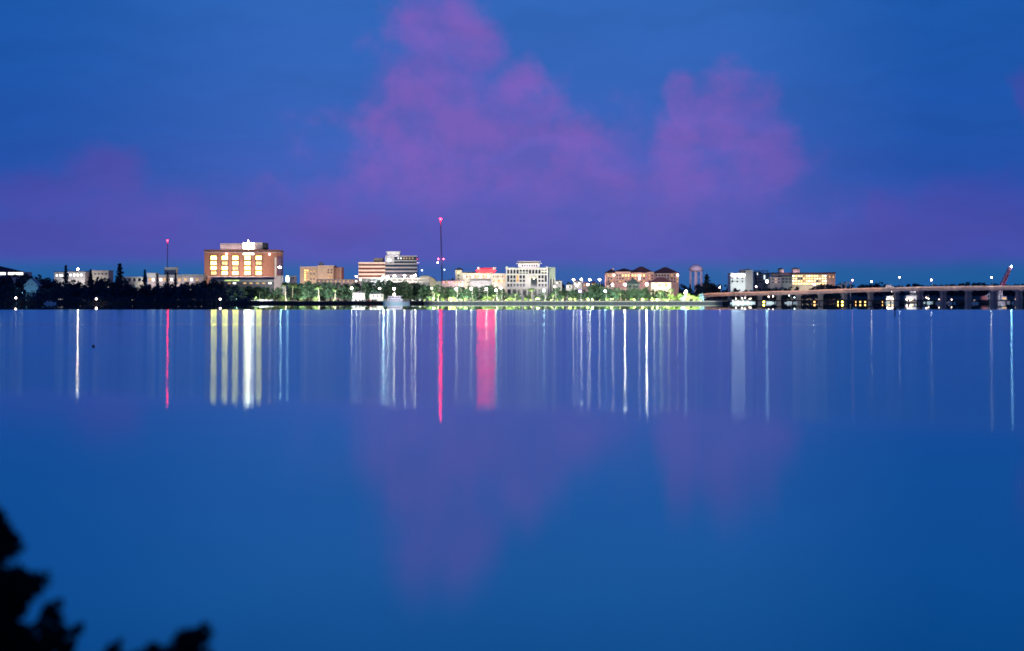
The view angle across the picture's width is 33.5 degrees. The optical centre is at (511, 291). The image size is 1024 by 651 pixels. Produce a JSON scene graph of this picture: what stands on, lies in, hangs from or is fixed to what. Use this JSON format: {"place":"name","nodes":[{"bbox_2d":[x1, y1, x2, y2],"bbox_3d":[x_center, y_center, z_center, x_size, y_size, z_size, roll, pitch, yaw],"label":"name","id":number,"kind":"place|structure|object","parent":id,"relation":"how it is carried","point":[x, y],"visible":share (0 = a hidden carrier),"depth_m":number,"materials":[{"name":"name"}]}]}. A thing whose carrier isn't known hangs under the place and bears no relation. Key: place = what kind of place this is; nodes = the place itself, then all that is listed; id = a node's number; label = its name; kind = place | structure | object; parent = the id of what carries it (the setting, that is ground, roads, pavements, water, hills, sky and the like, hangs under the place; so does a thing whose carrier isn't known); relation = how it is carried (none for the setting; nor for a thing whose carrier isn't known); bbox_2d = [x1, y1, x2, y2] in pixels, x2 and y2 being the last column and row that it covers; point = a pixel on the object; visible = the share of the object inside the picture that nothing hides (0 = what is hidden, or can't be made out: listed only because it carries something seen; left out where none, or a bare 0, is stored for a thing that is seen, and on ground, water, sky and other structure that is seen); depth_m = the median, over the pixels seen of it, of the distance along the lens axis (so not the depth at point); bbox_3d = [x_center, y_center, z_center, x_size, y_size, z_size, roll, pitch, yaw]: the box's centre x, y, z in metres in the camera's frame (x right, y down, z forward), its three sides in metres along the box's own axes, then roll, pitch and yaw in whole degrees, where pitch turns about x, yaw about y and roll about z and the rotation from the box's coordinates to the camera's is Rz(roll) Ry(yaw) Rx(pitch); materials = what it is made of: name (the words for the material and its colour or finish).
{"place":"outdoors","nodes":[
{"label":"outdoors","id":0,"kind":"place"},
{"bbox_2d":[0,302,1023,650],"bbox_3d":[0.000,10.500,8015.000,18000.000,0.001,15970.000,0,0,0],"label":"water","id":1,"kind":"structure","parent":0,"point":[804,476],"depth_m":98.18,"materials":[{"name":"blue liquid"}]},
{"bbox_2d":[382,294,409,303],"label":"motor yacht","id":2,"kind":"object","parent":1,"relation":"on","point":[393,299],"visible":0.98,"depth_m":1478.30,"materials":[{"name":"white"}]},
{"bbox_2d":[853,299,867,303],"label":"dock hut","id":3,"kind":"object","parent":1,"relation":"on","point":[861,302],"visible":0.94,"depth_m":1508.00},
{"bbox_2d":[702,286,1023,304],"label":"road bridge","id":4,"kind":"structure","parent":1,"relation":"in","point":[993,290],"depth_m":1529.41,"materials":[{"name":"concrete"}]},
{"bbox_2d":[756,300,1023,303],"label":"rail trestle","id":5,"kind":"object","parent":1,"relation":"in","point":[880,300],"visible":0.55,"depth_m":1500.00,"materials":[{"name":"black"}]},
{"bbox_2d":[904,291,916,301],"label":"boathouse","id":6,"kind":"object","parent":1,"relation":"on","point":[912,296],"visible":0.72,"depth_m":1620.00,"materials":[{"name":"grey concrete"}]},
{"bbox_2d":[980,266,1012,302],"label":"drawbridge","id":7,"kind":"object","parent":1,"relation":"in","point":[985,297],"visible":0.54,"depth_m":1599.84,"materials":[{"name":"metal"}]},
{"bbox_2d":[0,294,1023,303],"bbox_3d":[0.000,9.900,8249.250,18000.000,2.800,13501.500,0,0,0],"label":"ground","id":8,"kind":"structure","parent":0,"point":[948,297],"depth_m":1503.53,"materials":[{"name":"soil"}]},
{"bbox_2d":[0,275,14,288],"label":"broadleaf tree","id":9,"kind":"object","parent":8,"relation":"on","point":[3,279],"visible":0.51,"depth_m":1572.41,"materials":[{"name":"black plant"}]},
{"bbox_2d":[7,285,20,296],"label":"broadleaf tree","id":10,"kind":"object","parent":8,"relation":"on","point":[13,287],"visible":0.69,"depth_m":1544.22,"materials":[{"name":"black plant"}]},
{"bbox_2d":[0,266,31,283],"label":"hall","id":11,"kind":"structure","parent":8,"relation":"on","point":[4,271],"depth_m":1750.00,"materials":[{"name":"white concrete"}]},
{"bbox_2d":[11,273,26,296],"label":"broadleaf tree","id":12,"kind":"object","parent":8,"relation":"on","point":[19,281],"visible":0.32,"depth_m":1600.14,"materials":[{"name":"black plant"}]},
{"bbox_2d":[14,273,31,293],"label":"broadleaf tree","id":13,"kind":"object","parent":8,"relation":"on","point":[25,276],"visible":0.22,"depth_m":1687.83,"materials":[{"name":"black plant"}]},
{"bbox_2d":[23,278,41,300],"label":"gabled house","id":14,"kind":"structure","parent":8,"relation":"on","point":[33,285],"depth_m":1545.00,"materials":[{"name":"blue wood"}]},
{"bbox_2d":[40,277,58,295],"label":"broadleaf tree","id":15,"kind":"object","parent":8,"relation":"on","point":[48,285],"visible":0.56,"depth_m":1602.27,"materials":[{"name":"black plant"}]},
{"bbox_2d":[61,265,69,292],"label":"cypress tree","id":16,"kind":"object","parent":8,"relation":"on","point":[66,276],"visible":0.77,"depth_m":1559.34,"materials":[{"name":"black plant"}]},
{"bbox_2d":[73,282,85,296],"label":"broadleaf tree","id":17,"kind":"object","parent":8,"relation":"on","point":[77,285],"visible":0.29,"depth_m":1574.28,"materials":[{"name":"black plant"}]},
{"bbox_2d":[54,268,112,299],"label":"white hall","id":18,"kind":"structure","parent":8,"relation":"on","point":[80,276],"depth_m":1680.81,"materials":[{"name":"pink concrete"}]},
{"bbox_2d":[86,269,93,292],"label":"cypress tree","id":19,"kind":"object","parent":8,"relation":"on","point":[90,280],"visible":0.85,"depth_m":1559.55,"materials":[{"name":"black plant"}]},
{"bbox_2d":[92,285,107,300],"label":"broadleaf tree","id":20,"kind":"object","parent":8,"relation":"on","point":[98,289],"visible":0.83,"depth_m":1519.03,"materials":[{"name":"black plant"}]},
{"bbox_2d":[93,278,109,298],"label":"broadleaf tree","id":21,"kind":"object","parent":8,"relation":"on","point":[100,283],"visible":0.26,"depth_m":1576.91,"materials":[{"name":"black plant"}]},
{"bbox_2d":[114,263,126,287],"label":"cypress tree","id":22,"kind":"object","parent":8,"relation":"on","point":[118,277],"visible":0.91,"depth_m":1559.00,"materials":[{"name":"black plant"}]},
{"bbox_2d":[0,287,253,303],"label":"mangrove undergrowth","id":23,"kind":"object","parent":8,"relation":"on","point":[200,295],"visible":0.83,"depth_m":1509.20,"materials":[{"name":"green plant"}]},
{"bbox_2d":[124,285,136,300],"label":"broadleaf tree","id":24,"kind":"object","parent":8,"relation":"on","point":[130,288],"visible":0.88,"depth_m":1542.08,"materials":[{"name":"black plant"}]},
{"bbox_2d":[137,286,149,297],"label":"broadleaf tree","id":25,"kind":"object","parent":8,"relation":"on","point":[144,291],"visible":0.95,"depth_m":1524.71,"materials":[{"name":"black plant"}]},
{"bbox_2d":[142,269,148,289],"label":"cypress tree","id":26,"kind":"object","parent":8,"relation":"on","point":[145,284],"visible":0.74,"depth_m":1559.54,"materials":[{"name":"black plant"}]},
{"bbox_2d":[149,286,162,299],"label":"broadleaf tree","id":27,"kind":"object","parent":8,"relation":"on","point":[154,291],"visible":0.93,"depth_m":1518.88,"materials":[{"name":"black plant"}]},
{"bbox_2d":[122,267,206,300],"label":"arcade","id":28,"kind":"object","parent":8,"relation":"on","point":[171,271],"visible":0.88,"depth_m":1642.00,"materials":[{"name":"concrete"}]},
{"bbox_2d":[159,285,172,300],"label":"broadleaf tree","id":29,"kind":"object","parent":8,"relation":"on","point":[167,290],"visible":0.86,"depth_m":1521.45,"materials":[{"name":"black plant"}]},
{"bbox_2d":[214,281,224,294],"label":"broadleaf tree","id":30,"kind":"object","parent":8,"relation":"on","point":[219,286],"visible":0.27,"depth_m":1580.60,"materials":[{"name":"black plant"}]},
{"bbox_2d":[204,241,283,299],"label":"brick tower","id":31,"kind":"structure","parent":8,"relation":"on","point":[251,259],"depth_m":1700.00,"materials":[{"name":"brown brick"}]},
{"bbox_2d":[279,256,282,274],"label":"side window","id":32,"kind":"structure","parent":31,"relation":"in","point":[280,258],"depth_m":1728.76,"materials":[{"name":"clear glass"}]},
{"bbox_2d":[209,276,284,300],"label":"podium building","id":33,"kind":"structure","parent":8,"relation":"on","point":[274,282],"depth_m":1640.00,"materials":[{"name":"concrete"}]},
{"bbox_2d":[247,285,256,300],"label":"broadleaf tree","id":34,"kind":"object","parent":8,"relation":"on","point":[249,289],"visible":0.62,"depth_m":1570.62,"materials":[{"name":"green plant"}]},
{"bbox_2d":[258,287,270,298],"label":"broadleaf tree","id":35,"kind":"object","parent":8,"relation":"on","point":[263,295],"visible":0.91,"depth_m":1558.82,"materials":[{"name":"green plant"}]},
{"bbox_2d":[267,289,277,299],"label":"broadleaf tree","id":36,"kind":"object","parent":8,"relation":"on","point":[273,294],"visible":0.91,"depth_m":1552.39,"materials":[{"name":"green plant"}]},
{"bbox_2d":[273,287,284,300],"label":"broadleaf tree","id":37,"kind":"object","parent":8,"relation":"on","point":[278,290],"visible":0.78,"depth_m":1566.01,"materials":[{"name":"green plant"}]},
{"bbox_2d":[285,276,296,299],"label":"white annex","id":38,"kind":"object","parent":8,"relation":"on","point":[291,279],"visible":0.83,"depth_m":1650.59,"materials":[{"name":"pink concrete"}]},
{"bbox_2d":[286,286,297,300],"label":"broadleaf tree","id":39,"kind":"object","parent":8,"relation":"on","point":[289,290],"visible":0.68,"depth_m":1611.40,"materials":[{"name":"green plant"}]},
{"bbox_2d":[293,283,303,300],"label":"broadleaf tree","id":40,"kind":"object","parent":8,"relation":"on","point":[296,295],"visible":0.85,"depth_m":1599.47,"materials":[{"name":"green plant"}]},
{"bbox_2d":[299,282,314,300],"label":"broadleaf tree","id":41,"kind":"object","parent":8,"relation":"on","point":[304,295],"visible":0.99,"depth_m":1587.10,"materials":[{"name":"green plant"}]},
{"bbox_2d":[300,280,319,300],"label":"broadleaf tree","id":42,"kind":"object","parent":8,"relation":"on","point":[310,283],"visible":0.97,"depth_m":1590.52,"materials":[{"name":"green plant"}]},
{"bbox_2d":[300,262,343,288],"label":"tan building","id":43,"kind":"structure","parent":8,"relation":"on","point":[321,270],"depth_m":1720.00,"materials":[{"name":"brick"}]},
{"bbox_2d":[322,282,336,300],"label":"broadleaf tree","id":44,"kind":"object","parent":8,"relation":"on","point":[328,285],"visible":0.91,"depth_m":1592.19,"materials":[{"name":"green plant"}]},
{"bbox_2d":[316,279,360,299],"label":"terrace","id":45,"kind":"structure","parent":8,"relation":"on","point":[343,281],"depth_m":1670.00,"materials":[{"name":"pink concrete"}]},
{"bbox_2d":[333,282,346,299],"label":"broadleaf tree","id":46,"kind":"object","parent":8,"relation":"on","point":[338,293],"visible":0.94,"depth_m":1598.85,"materials":[{"name":"green plant"}]},
{"bbox_2d":[346,284,358,299],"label":"broadleaf tree","id":47,"kind":"object","parent":8,"relation":"on","point":[351,291],"visible":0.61,"depth_m":1603.09,"materials":[{"name":"green plant"}]},
{"bbox_2d":[353,291,364,299],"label":"building","id":48,"kind":"structure","parent":8,"relation":"on","point":[357,295],"depth_m":1560.00,"materials":[{"name":"grey concrete"}]},
{"bbox_2d":[355,281,373,298],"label":"broadleaf tree","id":49,"kind":"object","parent":8,"relation":"on","point":[366,291],"visible":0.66,"depth_m":1603.03,"materials":[{"name":"green plant"}]},
{"bbox_2d":[370,282,380,292],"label":"broadleaf tree","id":50,"kind":"object","parent":8,"relation":"on","point":[376,286],"visible":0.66,"depth_m":1605.14,"materials":[{"name":"green plant"}]},
{"bbox_2d":[370,292,383,300],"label":"building","id":51,"kind":"structure","parent":8,"relation":"on","point":[378,296],"depth_m":1562.00,"materials":[{"name":"grey concrete"}]},
{"bbox_2d":[358,251,418,278],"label":"striped office","id":52,"kind":"structure","parent":8,"relation":"on","point":[397,264],"depth_m":1729.80,"materials":[{"name":"white glass"}]},
{"bbox_2d":[382,279,397,298],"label":"broadleaf tree","id":53,"kind":"object","parent":8,"relation":"on","point":[389,289],"visible":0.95,"depth_m":1592.12,"materials":[{"name":"green plant"}]},
{"bbox_2d":[360,278,429,299],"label":"parking deck","id":54,"kind":"structure","parent":8,"relation":"on","point":[426,281],"depth_m":1650.40,"materials":[{"name":"grey concrete"}]},
{"bbox_2d":[395,280,414,300],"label":"broadleaf tree","id":55,"kind":"object","parent":8,"relation":"on","point":[407,292],"visible":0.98,"depth_m":1593.72,"materials":[{"name":"green plant"}]},
{"bbox_2d":[410,282,423,295],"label":"broadleaf tree","id":56,"kind":"object","parent":8,"relation":"on","point":[418,285],"visible":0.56,"depth_m":1608.96,"materials":[{"name":"green plant"}]},
{"bbox_2d":[415,284,430,300],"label":"broadleaf tree","id":57,"kind":"object","parent":8,"relation":"on","point":[422,295],"visible":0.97,"depth_m":1586.08,"materials":[{"name":"green plant"}]},
{"bbox_2d":[418,276,441,299],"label":"arena","id":58,"kind":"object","parent":8,"relation":"on","point":[433,281],"visible":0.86,"depth_m":1690.00},
{"bbox_2d":[426,286,438,300],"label":"broadleaf tree","id":59,"kind":"object","parent":8,"relation":"on","point":[431,291],"visible":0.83,"depth_m":1576.25,"materials":[{"name":"green plant"}]},
{"bbox_2d":[437,286,448,299],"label":"broadleaf tree","id":60,"kind":"object","parent":8,"relation":"on","point":[445,295],"visible":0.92,"depth_m":1592.95,"materials":[{"name":"green plant"}]},
{"bbox_2d":[435,218,453,280],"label":"radio tower","id":61,"kind":"structure","parent":8,"relation":"on","point":[441,250],"depth_m":1900.05,"materials":[{"name":"metal"}]},
{"bbox_2d":[442,280,463,299],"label":"pink annex","id":62,"kind":"object","parent":8,"relation":"on","point":[451,283],"visible":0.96,"depth_m":1660.00,"materials":[{"name":"concrete"}]},
{"bbox_2d":[448,286,461,300],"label":"broadleaf tree","id":63,"kind":"object","parent":8,"relation":"on","point":[452,292],"visible":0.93,"depth_m":1581.96,"materials":[{"name":"green plant"}]},
{"bbox_2d":[453,286,465,300],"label":"broadleaf tree","id":64,"kind":"object","parent":8,"relation":"on","point":[458,294],"visible":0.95,"depth_m":1580.33,"materials":[{"name":"green plant"}]},
{"bbox_2d":[461,287,471,300],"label":"broadleaf tree","id":65,"kind":"object","parent":8,"relation":"on","point":[466,295],"visible":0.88,"depth_m":1573.66,"materials":[{"name":"green plant"}]},
{"bbox_2d":[468,286,478,298],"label":"broadleaf tree","id":66,"kind":"object","parent":8,"relation":"on","point":[473,290],"visible":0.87,"depth_m":1576.94,"materials":[{"name":"green plant"}]},
{"bbox_2d":[455,267,505,299],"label":"cream hotel","id":67,"kind":"structure","parent":8,"relation":"on","point":[480,277],"depth_m":1678.50,"materials":[{"name":"beige concrete"}]},
{"bbox_2d":[479,285,491,299],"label":"broadleaf tree","id":68,"kind":"object","parent":8,"relation":"on","point":[483,294],"visible":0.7,"depth_m":1591.73,"materials":[{"name":"green plant"}]},
{"bbox_2d":[485,284,498,298],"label":"broadleaf tree","id":69,"kind":"object","parent":8,"relation":"on","point":[490,287],"visible":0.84,"depth_m":1592.05,"materials":[{"name":"green plant"}]},
{"bbox_2d":[492,288,503,300],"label":"broadleaf tree","id":70,"kind":"object","parent":8,"relation":"on","point":[499,294],"visible":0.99,"depth_m":1576.46,"materials":[{"name":"green plant"}]},
{"bbox_2d":[505,261,554,300],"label":"arched office","id":71,"kind":"structure","parent":8,"relation":"on","point":[523,278],"depth_m":1639.86,"materials":[{"name":"white stone"}]},
{"bbox_2d":[530,276,537,286],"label":"window","id":72,"kind":"structure","parent":71,"relation":"in","point":[533,282],"depth_m":1639.76,"materials":[{"name":"grey glass"}]},
{"bbox_2d":[554,287,562,300],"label":"broadleaf tree","id":73,"kind":"object","parent":8,"relation":"on","point":[560,293],"visible":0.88,"depth_m":1592.90,"materials":[{"name":"green plant"}]},
{"bbox_2d":[556,279,561,299],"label":"building","id":74,"kind":"structure","parent":8,"relation":"on","point":[558,283],"depth_m":1660.00,"materials":[{"name":"white paint"}]},
{"bbox_2d":[424,301,722,303],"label":"seawall","id":75,"kind":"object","parent":8,"relation":"on","point":[572,302],"visible":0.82,"depth_m":1499.60,"materials":[{"name":"stone"}]},
{"bbox_2d":[573,280,581,299],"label":"building","id":76,"kind":"structure","parent":8,"relation":"on","point":[579,283],"depth_m":1690.00,"materials":[{"name":"grey concrete"}]},
{"bbox_2d":[574,289,584,300],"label":"broadleaf tree","id":77,"kind":"object","parent":8,"relation":"on","point":[578,295],"visible":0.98,"depth_m":1588.13,"materials":[{"name":"green plant"}]},
{"bbox_2d":[583,287,593,299],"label":"broadleaf tree","id":78,"kind":"object","parent":8,"relation":"on","point":[586,294],"visible":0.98,"depth_m":1595.04,"materials":[{"name":"green plant"}]},
{"bbox_2d":[593,286,603,299],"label":"broadleaf tree","id":79,"kind":"object","parent":8,"relation":"on","point":[597,292],"visible":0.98,"depth_m":1601.53,"materials":[{"name":"green plant"}]},
{"bbox_2d":[601,288,611,299],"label":"broadleaf tree","id":80,"kind":"object","parent":8,"relation":"on","point":[605,295],"visible":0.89,"depth_m":1590.69,"materials":[{"name":"green plant"}]},
{"bbox_2d":[610,288,620,300],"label":"broadleaf tree","id":81,"kind":"object","parent":8,"relation":"on","point":[615,294],"visible":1,"depth_m":1578.55,"materials":[{"name":"green plant"}]},
{"bbox_2d":[625,279,640,300],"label":"pavilion","id":82,"kind":"structure","parent":8,"relation":"on","point":[632,283],"depth_m":1625.00,"materials":[{"name":"green"}]},
{"bbox_2d":[627,287,638,300],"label":"broadleaf tree","id":83,"kind":"object","parent":8,"relation":"on","point":[630,291],"visible":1,"depth_m":1593.02,"materials":[{"name":"green plant"}]},
{"bbox_2d":[605,267,678,299],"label":"flats","id":84,"kind":"structure","parent":8,"relation":"on","point":[643,276],"depth_m":1679.23,"materials":[{"name":"brown brick"}]},
{"bbox_2d":[637,289,646,298],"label":"broadleaf tree","id":85,"kind":"object","parent":8,"relation":"on","point":[642,293],"visible":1,"depth_m":1584.61,"materials":[{"name":"green plant"}]},
{"bbox_2d":[642,287,651,300],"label":"broadleaf tree","id":86,"kind":"object","parent":8,"relation":"on","point":[646,289],"visible":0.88,"depth_m":1597.87,"materials":[{"name":"green plant"}]},
{"bbox_2d":[650,277,670,300],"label":"pavilion","id":87,"kind":"structure","parent":8,"relation":"on","point":[662,282],"depth_m":1620.00,"materials":[{"name":"beige paint"}]},
{"bbox_2d":[656,289,666,300],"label":"broadleaf tree","id":88,"kind":"object","parent":8,"relation":"on","point":[662,296],"visible":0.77,"depth_m":1581.24,"materials":[{"name":"green plant"}]},
{"bbox_2d":[689,264,702,294],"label":"water tower","id":89,"kind":"structure","parent":8,"relation":"on","point":[695,268],"depth_m":1895.28,"materials":[{"name":"metal"}]},
{"bbox_2d":[693,283,704,296],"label":"broadleaf tree","id":90,"kind":"object","parent":8,"relation":"on","point":[698,290],"visible":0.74,"depth_m":1836.54,"materials":[{"name":"green plant"}]},
{"bbox_2d":[699,274,712,299],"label":"cypress tree","id":91,"kind":"object","parent":8,"relation":"on","point":[706,287],"visible":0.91,"depth_m":1768.96,"materials":[{"name":"green plant"}]},
{"bbox_2d":[708,282,717,299],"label":"broadleaf tree","id":92,"kind":"object","parent":8,"relation":"on","point":[714,289],"visible":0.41,"depth_m":1835.24,"materials":[{"name":"green plant"}]},
{"bbox_2d":[727,269,752,299],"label":"white block","id":93,"kind":"structure","parent":8,"relation":"on","point":[742,280],"depth_m":1790.00,"materials":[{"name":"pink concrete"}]},
{"bbox_2d":[753,270,769,299],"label":"blue block","id":94,"kind":"structure","parent":8,"relation":"on","point":[759,279],"depth_m":1840.00,"materials":[{"name":"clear glass"}]},
{"bbox_2d":[767,268,835,299],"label":"long building","id":95,"kind":"structure","parent":8,"relation":"on","point":[781,279],"depth_m":1799.81,"materials":[{"name":"beige concrete"}]},
{"bbox_2d":[837,280,852,298],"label":"gantry building","id":96,"kind":"structure","parent":8,"relation":"on","point":[845,283],"depth_m":1900.00,"materials":[{"name":"grey metal"}]},
{"bbox_2d":[871,283,883,296],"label":"broadleaf tree","id":97,"kind":"object","parent":8,"relation":"on","point":[877,285],"visible":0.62,"depth_m":2844.33,"materials":[{"name":"green plant"}]},
{"bbox_2d":[949,284,959,296],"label":"broadleaf tree","id":98,"kind":"object","parent":8,"relation":"on","point":[953,293],"visible":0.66,"depth_m":2807.30,"materials":[{"name":"green plant"}]},
{"bbox_2d":[0,0,1023,292],"label":"sky","id":99,"kind":"structure","parent":0,"point":[864,142],"materials":[{"name":"blue"}]},
{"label":"near bank","id":100,"kind":"structure","parent":0,"visible":0},
{"bbox_2d":[0,508,84,650],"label":"foreground tree","id":101,"kind":"object","parent":100,"relation":"on","point":[21,586],"visible":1,"depth_m":8.94,"materials":[{"name":"black plant"}]},
{"bbox_2d":[104,620,215,650],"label":"foreground tree","id":102,"kind":"object","parent":100,"relation":"on","point":[193,639],"visible":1,"depth_m":8.99,"materials":[{"name":"black plant"}]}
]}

